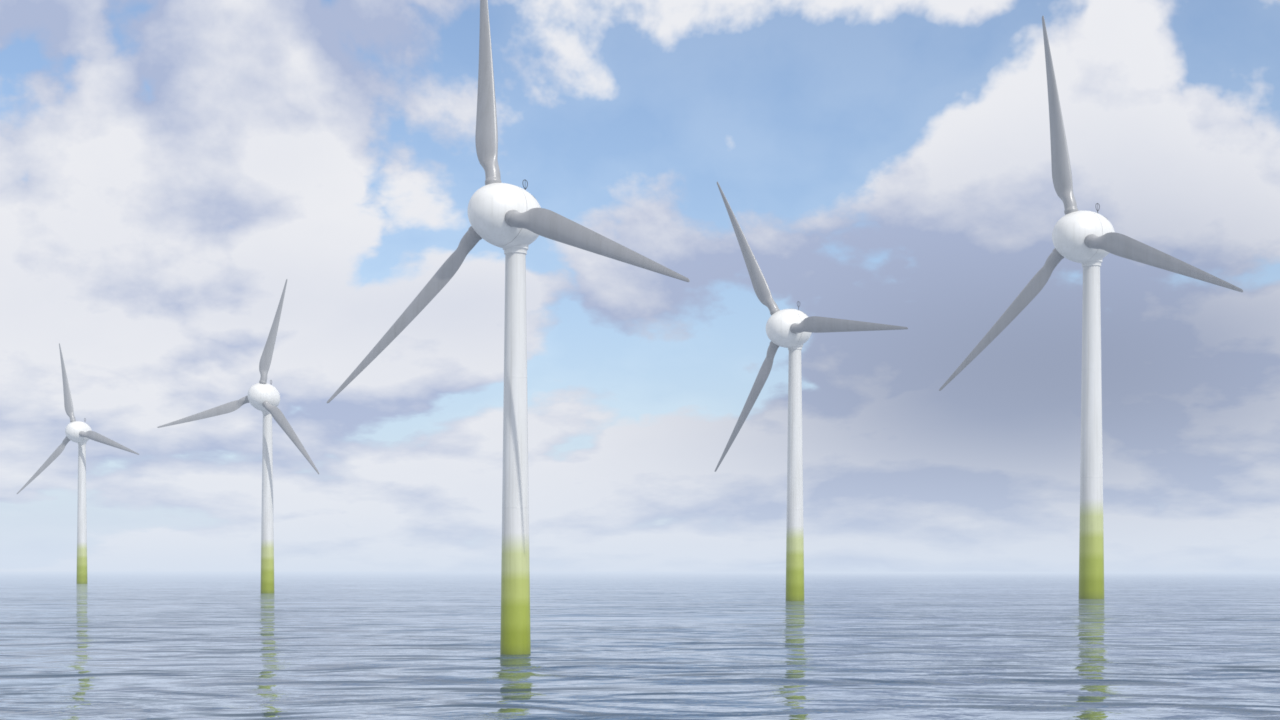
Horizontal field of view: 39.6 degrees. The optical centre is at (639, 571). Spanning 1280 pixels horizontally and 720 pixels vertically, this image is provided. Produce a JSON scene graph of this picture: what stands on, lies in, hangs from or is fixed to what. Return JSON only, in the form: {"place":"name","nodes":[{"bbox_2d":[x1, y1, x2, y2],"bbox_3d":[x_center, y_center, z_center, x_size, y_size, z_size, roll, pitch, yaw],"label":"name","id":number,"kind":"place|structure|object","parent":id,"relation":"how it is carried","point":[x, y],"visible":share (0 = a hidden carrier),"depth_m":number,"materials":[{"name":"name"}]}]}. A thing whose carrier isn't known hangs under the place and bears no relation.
{"place":"outdoors","nodes":[
{"label":"outdoors","id":0,"kind":"place"},
{"bbox_2d":[0,572,1279,719],"bbox_3d":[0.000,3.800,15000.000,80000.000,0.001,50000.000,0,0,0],"label":"sea water","id":1,"kind":"structure","parent":0,"point":[653,646],"depth_m":88.89,"materials":[{"name":"blue liquid"}]},
{"bbox_2d":[17,343,138,583],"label":"wind turbine","id":2,"kind":"object","parent":1,"relation":"in","point":[81,433],"visible":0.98,"depth_m":539.13,"materials":[{"name":"paint"}]},
{"bbox_2d":[157,279,318,593],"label":"wind turbine","id":3,"kind":"object","parent":1,"relation":"in","point":[263,395],"visible":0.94,"depth_m":306.03,"materials":[{"name":"paint"}]},
{"bbox_2d":[327,0,689,654],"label":"wind turbine","id":4,"kind":"object","parent":1,"relation":"in","point":[514,222],"visible":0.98,"depth_m":81.36,"materials":[{"name":"paint"}]},
{"bbox_2d":[715,181,907,600],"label":"wind turbine","id":5,"kind":"object","parent":1,"relation":"in","point":[792,330],"visible":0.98,"depth_m":228.13,"materials":[{"name":"paint"}]},
{"bbox_2d":[939,16,1242,598],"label":"wind turbine","id":6,"kind":"object","parent":1,"relation":"in","point":[1089,241],"visible":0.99,"depth_m":244.39,"materials":[{"name":"paint"}]},
{"bbox_2d":[0,0,1279,571],"label":"sky","id":7,"kind":"structure","parent":0,"point":[167,167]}
]}

